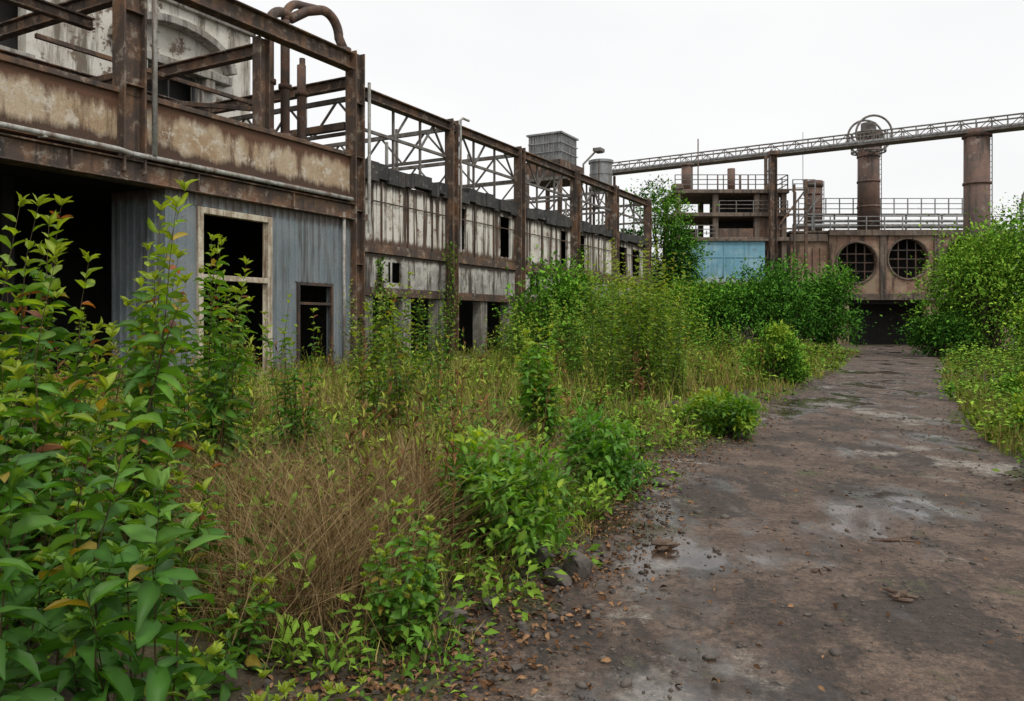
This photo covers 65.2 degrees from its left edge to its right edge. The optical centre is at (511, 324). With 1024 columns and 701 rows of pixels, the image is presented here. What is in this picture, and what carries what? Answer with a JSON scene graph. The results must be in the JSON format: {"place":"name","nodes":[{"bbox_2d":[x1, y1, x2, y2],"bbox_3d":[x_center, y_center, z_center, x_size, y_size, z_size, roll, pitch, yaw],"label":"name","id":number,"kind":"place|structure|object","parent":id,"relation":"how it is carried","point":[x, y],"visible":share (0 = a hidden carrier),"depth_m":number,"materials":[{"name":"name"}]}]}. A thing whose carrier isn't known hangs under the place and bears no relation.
{"place":"outdoors","nodes":[
{"label":"outdoors","id":0,"kind":"place"},
{"bbox_2d":[3,379,720,680],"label":"dry grass","id":1,"kind":"structure","parent":0,"point":[448,560],"depth_m":6.10,"materials":[{"name":"plant"}]},
{"bbox_2d":[0,326,1023,700],"bbox_3d":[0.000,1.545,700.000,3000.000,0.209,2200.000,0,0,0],"label":"ground","id":2,"kind":"structure","parent":0,"point":[246,674],"depth_m":4.25,"materials":[{"name":"soil"}]},
{"bbox_2d":[6,301,90,412],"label":"tall weed","id":3,"kind":"object","parent":2,"relation":"on","point":[76,329],"visible":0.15,"depth_m":12.53,"materials":[{"name":"green plant"}]},
{"bbox_2d":[0,191,119,650],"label":"leafy shrub","id":4,"kind":"object","parent":2,"relation":"on","point":[46,287],"visible":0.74,"depth_m":3.95,"materials":[{"name":"green plant"}]},
{"bbox_2d":[0,362,128,694],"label":"leafy shrub","id":5,"kind":"object","parent":2,"relation":"on","point":[10,425],"visible":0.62,"depth_m":3.17,"materials":[{"name":"green plant"}]},
{"bbox_2d":[0,394,161,700],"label":"leafy shrub","id":6,"kind":"object","parent":2,"relation":"on","point":[15,604],"visible":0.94,"depth_m":2.58,"materials":[{"name":"green plant"}]},
{"bbox_2d":[7,301,157,519],"bbox_3d":[-2.972,0.644,5.385,0.949,1.762,1.201,0,0,0],"label":"leafy shrub","id":7,"kind":"object","parent":2,"relation":"on","point":[97,393],"visible":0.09,"depth_m":5.40,"materials":[{"name":"green plant"}]},
{"bbox_2d":[0,1,190,106],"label":"dark interior walls","id":8,"kind":"structure","parent":2,"relation":"on","point":[179,91],"depth_m":32.87,"materials":[{"name":"concrete"}]},
{"bbox_2d":[0,178,214,592],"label":"leafy shrub","id":9,"kind":"object","parent":2,"relation":"on","point":[151,345],"visible":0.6,"depth_m":4.25,"materials":[{"name":"green plant"}]},
{"bbox_2d":[30,450,233,700],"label":"leafy shrub","id":10,"kind":"object","parent":2,"relation":"on","point":[147,628],"visible":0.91,"depth_m":2.60,"materials":[{"name":"green plant"}]},
{"bbox_2d":[18,0,249,123],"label":"rendered walls","id":11,"kind":"structure","parent":2,"relation":"on","point":[175,44],"depth_m":31.45,"materials":[{"name":"paint"}]},
{"bbox_2d":[0,0,255,173],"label":"stone mouldings","id":12,"kind":"object","parent":11,"relation":"attached to","point":[211,44],"visible":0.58,"depth_m":33.19,"materials":[{"name":"stone"}]},
{"bbox_2d":[56,382,230,636],"bbox_3d":[-1.828,0.918,4.024,0.874,1.348,0.629,0,0,0],"label":"leafy shrub","id":13,"kind":"object","parent":2,"relation":"on","point":[85,532],"visible":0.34,"depth_m":3.94,"materials":[{"name":"green plant"}]},
{"bbox_2d":[0,163,326,372],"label":"dark interior walls","id":14,"kind":"structure","parent":2,"relation":"on","point":[87,227],"depth_m":25.46,"materials":[{"name":"concrete"}]},
{"bbox_2d":[264,0,350,139],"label":"roof pipes","id":15,"kind":"object","parent":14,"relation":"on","point":[285,13],"visible":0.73,"depth_m":22.87,"materials":[{"name":"metal"}]},
{"bbox_2d":[136,334,214,467],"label":"tall weed","id":16,"kind":"object","parent":2,"relation":"on","point":[201,404],"visible":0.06,"depth_m":7.57,"materials":[{"name":"green plant"}]},
{"bbox_2d":[0,0,364,365],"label":"steel frame","id":17,"kind":"object","parent":2,"relation":"on","point":[131,71],"visible":0.56,"depth_m":21.09,"materials":[{"name":"metal"}]},
{"bbox_2d":[0,0,353,374],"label":"service pipes","id":18,"kind":"object","parent":17,"relation":"attached to","point":[47,134],"visible":0.91,"depth_m":17.68,"materials":[{"name":"metal"}]},
{"bbox_2d":[0,53,355,219],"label":"fascia steel edges","id":19,"kind":"object","parent":17,"relation":"attached to","point":[25,149],"visible":0.88,"depth_m":17.87,"materials":[{"name":"metal"}]},
{"bbox_2d":[0,61,349,195],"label":"stained fascia","id":20,"kind":"structure","parent":19,"relation":"attached to","point":[30,98],"depth_m":18.53,"materials":[{"name":"concrete"}]},
{"bbox_2d":[137,232,257,492],"bbox_3d":[-2.506,0.443,6.459,0.880,2.360,0.800,0,0,-18],"label":"tall weed","id":21,"kind":"object","parent":2,"relation":"on","point":[216,400],"visible":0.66,"depth_m":6.43,"materials":[{"name":"green plant"}]},
{"bbox_2d":[188,288,263,437],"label":"tall weed","id":22,"kind":"object","parent":2,"relation":"on","point":[239,376],"visible":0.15,"depth_m":10.13,"materials":[{"name":"green plant"}]},
{"bbox_2d":[112,188,349,387],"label":"bluegrey cladding","id":23,"kind":"structure","parent":2,"relation":"on","point":[307,247],"depth_m":19.59,"materials":[{"name":"metal"}]},
{"bbox_2d":[196,206,272,379],"bbox_3d":[-6.907,-0.685,20.015,0.260,4.270,2.500,0,0,29],"label":"timber window frame","id":24,"kind":"object","parent":23,"relation":"attached to","point":[266,280],"visible":0.56,"depth_m":20.56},
{"bbox_2d":[296,282,333,372],"bbox_3d":[-5.562,0.100,22.500,0.160,2.560,1.410,0,0,29],"label":"window frame","id":25,"kind":"object","parent":23,"relation":"attached to","point":[330,305],"visible":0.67,"depth_m":22.42,"materials":[{"name":"metal"}]},
{"bbox_2d":[226,343,279,405],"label":"tall weed","id":26,"kind":"object","parent":2,"relation":"on","point":[246,379],"visible":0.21,"depth_m":13.46,"materials":[{"name":"green plant"}]},
{"bbox_2d":[258,294,330,469],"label":"tall weed","id":27,"kind":"object","parent":2,"relation":"on","point":[295,412],"visible":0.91,"depth_m":8.20,"materials":[{"name":"green plant"}]},
{"bbox_2d":[11,381,661,698],"bbox_3d":[-1.161,1.161,7.855,5.346,0.942,9.926,0,0,11],"label":"dead weed tangle","id":28,"kind":"object","parent":2,"relation":"on","point":[293,596],"visible":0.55,"depth_m":4.66,"materials":[{"name":"brown plant"}]},
{"bbox_2d":[337,274,399,390],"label":"tall weed","id":29,"kind":"object","parent":2,"relation":"on","point":[362,341],"visible":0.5,"depth_m":17.49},
{"bbox_2d":[355,256,401,368],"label":"climbing vine","id":30,"kind":"object","parent":2,"relation":"on","point":[380,270],"visible":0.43,"depth_m":24.12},
{"bbox_2d":[347,271,426,452],"bbox_3d":[-1.341,0.451,8.772,0.816,2.101,0.862,0,0,-33],"label":"tall weed","id":31,"kind":"object","parent":2,"relation":"on","point":[373,390],"visible":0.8,"depth_m":8.75,"materials":[{"name":"green plant"}]},
{"bbox_2d":[385,325,422,406],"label":"tall weed","id":32,"kind":"object","parent":2,"relation":"on","point":[405,364],"visible":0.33,"depth_m":14.66,"materials":[{"name":"green plant"}]},
{"bbox_2d":[0,326,821,565],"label":"dead seed stalks","id":33,"kind":"object","parent":2,"relation":"on","point":[442,430],"visible":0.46,"depth_m":7.01,"materials":[{"name":"brown plant"}]},
{"bbox_2d":[396,290,453,380],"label":"tall weed","id":34,"kind":"object","parent":2,"relation":"on","point":[439,330],"visible":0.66,"depth_m":20.56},
{"bbox_2d":[0,334,859,700],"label":"ground cover weeds","id":35,"kind":"object","parent":2,"relation":"on","point":[312,632],"visible":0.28,"depth_m":5.06,"materials":[{"name":"plant"}]},
{"bbox_2d":[0,340,863,439],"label":"dry grass","id":36,"kind":"structure","parent":2,"relation":"on","point":[727,380],"depth_m":16.40,"materials":[{"name":"plant"}]},
{"bbox_2d":[409,304,457,429],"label":"tall weed","id":37,"kind":"object","parent":2,"relation":"on","point":[432,375],"visible":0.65,"depth_m":10.79,"materials":[{"name":"green plant"}]},
{"bbox_2d":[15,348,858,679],"bbox_3d":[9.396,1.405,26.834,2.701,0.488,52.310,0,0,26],"label":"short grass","id":38,"kind":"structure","parent":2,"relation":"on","point":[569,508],"depth_m":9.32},
{"bbox_2d":[431,241,476,360],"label":"climbing vine","id":39,"kind":"object","parent":2,"relation":"on","point":[451,281],"visible":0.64,"depth_m":27.65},
{"bbox_2d":[436,383,486,456],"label":"tall weed","id":40,"kind":"object","parent":2,"relation":"on","point":[463,409],"visible":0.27,"depth_m":8.05,"materials":[{"name":"green plant"}]},
{"bbox_2d":[365,296,603,366],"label":"concrete piers","id":41,"kind":"structure","parent":2,"relation":"on","point":[479,318],"depth_m":27.98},
{"bbox_2d":[480,302,525,366],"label":"tall weed","id":42,"kind":"object","parent":2,"relation":"on","point":[504,346],"visible":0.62,"depth_m":25.54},
{"bbox_2d":[414,419,593,562],"bbox_3d":[-0.040,1.156,5.486,1.249,0.908,1.266,0,0,0],"label":"round bush","id":43,"kind":"object","parent":2,"relation":"on","point":[511,470],"visible":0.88,"depth_m":5.30,"materials":[{"name":"green plant"}]},
{"bbox_2d":[373,209,638,358],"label":"dark interior walls","id":44,"kind":"structure","parent":2,"relation":"on","point":[466,315],"depth_m":38.79,"materials":[{"name":"concrete"}]},
{"bbox_2d":[229,96,643,234],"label":"roof trusses","id":45,"kind":"object","parent":44,"relation":"on","point":[393,137],"visible":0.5,"depth_m":31.20,"materials":[{"name":"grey metal"}]},
{"bbox_2d":[365,159,645,245],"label":"felt parapet","id":46,"kind":"structure","parent":44,"relation":"on","point":[385,174],"depth_m":30.10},
{"bbox_2d":[526,131,582,220],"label":"rooftop cooling unit","id":47,"kind":"object","parent":44,"relation":"on","point":[559,147],"visible":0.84,"depth_m":44.65,"materials":[{"name":"metal"}]},
{"bbox_2d":[588,158,613,228],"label":"rooftop tank","id":48,"kind":"object","parent":44,"relation":"on","point":[600,169],"visible":0.67,"depth_m":46.55,"materials":[{"name":"metal"}]},
{"bbox_2d":[365,87,651,360],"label":"steel posts and rails","id":49,"kind":"object","parent":2,"relation":"on","point":[519,154],"visible":0.58,"depth_m":30.77,"materials":[{"name":"metal"}]},
{"bbox_2d":[306,82,603,251],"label":"pale railings and pipes","id":50,"kind":"object","parent":49,"relation":"attached to","point":[396,168],"visible":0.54,"depth_m":28.48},
{"bbox_2d":[365,252,637,302],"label":"grey spandrel panels","id":51,"kind":"object","parent":49,"relation":"attached to","point":[428,275],"visible":0.43,"depth_m":27.79,"materials":[{"name":"concrete"}]},
{"bbox_2d":[365,180,643,279],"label":"peeling white panels","id":52,"kind":"object","parent":49,"relation":"attached to","point":[395,226],"visible":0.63,"depth_m":29.45,"materials":[{"name":"paint"}]},
{"bbox_2d":[365,182,643,274],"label":"panel cover strips","id":53,"kind":"object","parent":52,"relation":"attached to","point":[408,208],"visible":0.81,"depth_m":29.86,"materials":[{"name":"metal"}]},
{"bbox_2d":[503,300,564,373],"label":"tall weed","id":54,"kind":"object","parent":2,"relation":"on","point":[514,341],"visible":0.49,"depth_m":22.69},
{"bbox_2d":[512,324,563,446],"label":"tall weed","id":55,"kind":"object","parent":2,"relation":"on","point":[534,386],"visible":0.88,"depth_m":9.69,"materials":[{"name":"green plant"}]},
{"bbox_2d":[530,546,554,568],"bbox_3d":[0.203,1.551,5.301,0.136,0.178,0.144,0,0,-31],"label":"rock","id":56,"kind":"object","parent":2,"relation":"on","point":[543,558],"visible":0.48,"depth_m":5.25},
{"bbox_2d":[479,245,627,362],"bbox_3d":[1.691,-0.633,29.415,5.149,4.475,4.929,0,0,-22],"label":"leafy thicket","id":57,"kind":"object","parent":2,"relation":"on","point":[561,288],"visible":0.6,"depth_m":28.90,"materials":[{"name":"plant"}]},
{"bbox_2d":[542,567,571,587],"bbox_3d":[0.277,1.598,5.023,0.173,0.154,0.210,9,-22,-34],"label":"rock","id":58,"kind":"object","parent":2,"relation":"on","point":[567,581],"visible":0.69,"depth_m":4.96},
{"bbox_2d":[546,291,606,387],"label":"tall weed","id":59,"kind":"object","parent":2,"relation":"on","point":[573,350],"visible":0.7,"depth_m":18.29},
{"bbox_2d":[577,373,608,420],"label":"tall weed","id":60,"kind":"object","parent":2,"relation":"on","point":[597,396],"visible":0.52,"depth_m":12.34,"materials":[{"name":"green plant"}]},
{"bbox_2d":[546,399,656,492],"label":"round bush","id":61,"kind":"object","parent":2,"relation":"on","point":[613,446],"visible":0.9,"depth_m":7.61,"materials":[{"name":"green plant"}]},
{"bbox_2d":[571,237,677,401],"bbox_3d":[2.225,-0.097,15.611,2.119,3.265,1.972,0,0,0],"label":"tall weed","id":62,"kind":"object","parent":2,"relation":"on","point":[602,334],"visible":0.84,"depth_m":15.49,"materials":[{"name":"green plant"}]},
{"bbox_2d":[574,269,681,352],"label":"leafy thicket","id":63,"kind":"object","parent":2,"relation":"on","point":[622,299],"visible":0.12,"depth_m":32.85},
{"bbox_2d":[600,251,698,400],"bbox_3d":[2.817,0.022,15.978,1.701,3.059,1.795,0,0,41],"label":"tall weed","id":64,"kind":"object","parent":2,"relation":"on","point":[678,359],"visible":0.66,"depth_m":15.71,"materials":[{"name":"green plant"}]},
{"bbox_2d":[619,174,719,296],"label":"tree","id":65,"kind":"object","parent":2,"relation":"on","point":[685,242],"visible":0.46,"depth_m":48.14,"materials":[{"name":"plant"}]},
{"bbox_2d":[618,269,724,349],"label":"leafy thicket","id":66,"kind":"object","parent":2,"relation":"on","point":[692,300],"visible":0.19,"depth_m":38.99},
{"bbox_2d":[650,283,708,391],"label":"tall weed","id":67,"kind":"object","parent":2,"relation":"on","point":[700,338],"visible":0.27,"depth_m":17.51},
{"bbox_2d":[658,267,753,348],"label":"leafy thicket","id":68,"kind":"object","parent":2,"relation":"on","point":[727,293],"visible":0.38,"depth_m":44.31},
{"bbox_2d":[660,384,769,438],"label":"bush","id":69,"kind":"object","parent":2,"relation":"on","point":[726,410],"visible":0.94,"depth_m":11.36,"materials":[{"name":"green plant"}]},
{"bbox_2d":[673,239,768,343],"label":"blue shed","id":70,"kind":"structure","parent":2,"relation":"on","point":[733,250],"depth_m":58.20,"materials":[{"name":"paint"}]},
{"bbox_2d":[700,322,744,358],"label":"tall weed","id":71,"kind":"object","parent":2,"relation":"on","point":[718,341],"visible":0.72,"depth_m":30.72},
{"bbox_2d":[660,184,788,340],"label":"columns and slabs","id":72,"kind":"structure","parent":2,"relation":"on","point":[701,197],"depth_m":62.00,"materials":[{"name":"brown concrete"}]},
{"bbox_2d":[680,139,748,188],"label":"roof vents","id":73,"kind":"object","parent":72,"relation":"on","point":[686,168],"visible":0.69,"depth_m":63.19,"materials":[{"name":"metal"}]},
{"bbox_2d":[675,174,787,236],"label":"roof railings","id":74,"kind":"object","parent":72,"relation":"on","point":[755,184],"visible":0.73,"depth_m":61.77,"materials":[{"name":"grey metal"}]},
{"bbox_2d":[710,200,752,236],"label":"dark interior walls","id":75,"kind":"structure","parent":72,"relation":"on","point":[735,224],"depth_m":65.00,"materials":[{"name":"concrete"}]},
{"bbox_2d":[670,195,780,331],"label":"brick infill","id":76,"kind":"object","parent":2,"relation":"on","point":[744,232],"visible":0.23,"depth_m":62.15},
{"bbox_2d":[738,319,809,383],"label":"bush","id":77,"kind":"object","parent":2,"relation":"on","point":[778,334],"visible":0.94,"depth_m":21.05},
{"bbox_2d":[709,248,846,346],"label":"leafy thicket","id":78,"kind":"object","parent":2,"relation":"on","point":[761,297],"visible":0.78,"depth_m":44.95,"materials":[{"name":"plant"}]},
{"bbox_2d":[753,350,818,383],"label":"bush","id":79,"kind":"object","parent":2,"relation":"on","point":[804,366],"visible":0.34,"depth_m":21.56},
{"bbox_2d":[767,150,808,341],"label":"steel riser","id":80,"kind":"object","parent":2,"relation":"on","point":[773,190],"visible":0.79,"depth_m":61.34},
{"bbox_2d":[612,112,1023,273],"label":"pipe bridge","id":81,"kind":"structure","parent":2,"relation":"on","point":[921,137],"depth_m":62.12,"materials":[{"name":"grey metal"}]},
{"bbox_2d":[785,251,876,348],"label":"leafy thicket","id":82,"kind":"object","parent":2,"relation":"on","point":[840,294],"visible":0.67,"depth_m":46.55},
{"bbox_2d":[787,233,1011,343],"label":"brick walls","id":83,"kind":"structure","parent":2,"relation":"on","point":[832,245],"depth_m":64.00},
{"bbox_2d":[797,239,962,280],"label":"round window grilles","id":84,"kind":"object","parent":83,"relation":"attached to","point":[897,258],"visible":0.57,"depth_m":64.20,"materials":[{"name":"metal"}]},
{"bbox_2d":[787,230,1011,299],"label":"concrete bands","id":85,"kind":"object","parent":83,"relation":"on","point":[817,236],"visible":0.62,"depth_m":63.88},
{"bbox_2d":[803,180,823,230],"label":"smokestack","id":86,"kind":"object","parent":85,"relation":"on","point":[818,192],"visible":0.57,"depth_m":66.85,"materials":[{"name":"metal"}]},
{"bbox_2d":[847,114,892,229],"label":"smokestack","id":87,"kind":"object","parent":85,"relation":"on","point":[868,181],"visible":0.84,"depth_m":64.61,"materials":[{"name":"metal"}]},
{"bbox_2d":[789,179,1011,230],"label":"deck railings and pipes","id":88,"kind":"object","parent":85,"relation":"on","point":[813,226],"visible":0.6,"depth_m":66.09,"materials":[{"name":"metal"}]},
{"bbox_2d":[838,239,961,343],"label":"dark interior walls","id":89,"kind":"structure","parent":2,"relation":"on","point":[880,334],"depth_m":68.00,"materials":[{"name":"concrete"}]},
{"bbox_2d":[889,296,997,356],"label":"leafy thicket","id":90,"kind":"object","parent":2,"relation":"on","point":[936,334],"visible":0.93,"depth_m":40.08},
{"bbox_2d":[880,205,1023,353],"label":"tree","id":91,"kind":"object","parent":2,"relation":"on","point":[974,274],"visible":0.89,"depth_m":39.98,"materials":[{"name":"plant"}]},
{"bbox_2d":[961,127,992,277],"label":"smokestack","id":92,"kind":"object","parent":2,"relation":"on","point":[976,183],"visible":0.41,"depth_m":56.13,"materials":[{"name":"metal"}]},
{"bbox_2d":[934,338,1023,477],"bbox_3d":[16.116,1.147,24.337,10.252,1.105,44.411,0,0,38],"label":"ground cover weeds","id":93,"kind":"object","parent":2,"relation":"on","point":[993,363],"visible":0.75,"depth_m":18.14,"materials":[{"name":"plant"}]},
{"bbox_2d":[937,192,1023,350],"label":"tree","id":94,"kind":"object","parent":2,"relation":"on","point":[1019,209],"visible":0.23,"depth_m":40.62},
{"bbox_2d":[972,285,1023,362],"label":"leafy thicket","id":95,"kind":"object","parent":2,"relation":"on","point":[1016,317],"visible":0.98,"depth_m":27.83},
{"bbox_2d":[994,371,1023,402],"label":"bush","id":96,"kind":"object","parent":2,"relation":"on","point":[1018,382],"visible":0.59,"depth_m":15.24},
{"bbox_2d":[1002,387,1023,430],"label":"bush","id":97,"kind":"object","parent":2,"relation":"on","point":[1018,405],"visible":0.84,"depth_m":11.20,"materials":[{"name":"green plant"}]},
{"bbox_2d":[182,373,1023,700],"bbox_3d":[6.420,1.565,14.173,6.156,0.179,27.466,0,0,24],"label":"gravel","id":98,"kind":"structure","parent":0,"point":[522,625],"depth_m":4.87,"materials":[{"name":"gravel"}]},
{"bbox_2d":[238,0,1023,268],"label":"sky","id":99,"kind":"structure","parent":0,"point":[628,79],"materials":[{"name":"white"}]},
{"bbox_2d":[422,345,1023,700],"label":"dirt road","id":100,"kind":"structure","parent":0,"point":[944,664],"depth_m":5.20,"materials":[{"name":"soil"}]},
{"bbox_2d":[3,630,225,700],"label":"weed","id":101,"kind":"object","parent":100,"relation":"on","point":[214,650],"visible":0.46,"depth_m":2.63,"materials":[{"name":"green plant"}]},
{"bbox_2d":[154,561,285,700],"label":"weed","id":102,"kind":"object","parent":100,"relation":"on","point":[251,659],"visible":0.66,"depth_m":3.58,"materials":[{"name":"green plant"}]},
{"bbox_2d":[144,666,318,700],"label":"weed","id":103,"kind":"object","parent":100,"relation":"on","point":[286,687],"visible":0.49,"depth_m":2.75,"materials":[{"name":"green plant"}]},
{"bbox_2d":[243,669,347,700],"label":"weed","id":104,"kind":"object","parent":100,"relation":"on","point":[327,685],"visible":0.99,"depth_m":3.10,"materials":[{"name":"green plant"}]},
{"bbox_2d":[333,675,410,700],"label":"weed","id":105,"kind":"object","parent":100,"relation":"on","point":[403,691],"visible":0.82,"depth_m":3.24,"materials":[{"name":"green plant"}]},
{"bbox_2d":[360,498,444,659],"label":"leafy weed","id":106,"kind":"object","parent":100,"relation":"on","point":[407,595],"visible":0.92,"depth_m":3.94,"materials":[{"name":"green plant"}]},
{"bbox_2d":[435,607,467,627],"bbox_3d":[-0.328,1.579,4.296,0.177,0.128,0.166,15,-22,-34],"label":"rock","id":107,"kind":"object","parent":100,"relation":"on","point":[445,613],"visible":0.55,"depth_m":4.24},
{"bbox_2d":[561,549,591,578],"bbox_3d":[0.426,1.574,5.191,0.173,0.255,0.233,0,0,-33],"label":"rock","id":108,"kind":"object","parent":100,"relation":"on","point":[580,564],"visible":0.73,"depth_m":5.12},
{"bbox_2d":[208,416,1023,700],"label":"fallen leaves","id":109,"kind":"object","parent":100,"relation":"on","point":[485,684],"visible":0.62,"depth_m":4.28,"materials":[{"name":"plant"}]},
{"bbox_2d":[651,539,679,550],"bbox_3d":[1.107,1.573,5.761,0.246,0.061,0.175,0,0,-23],"label":"rotten wood","id":110,"kind":"object","parent":100,"relation":"on","point":[661,544],"visible":0.98,"depth_m":5.70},
{"bbox_2d":[882,587,917,602],"bbox_3d":[2.302,1.599,4.736,0.186,0.044,0.158,0,0,19],"label":"rotten wood","id":111,"kind":"object","parent":100,"relation":"on","point":[903,596],"visible":1,"depth_m":4.72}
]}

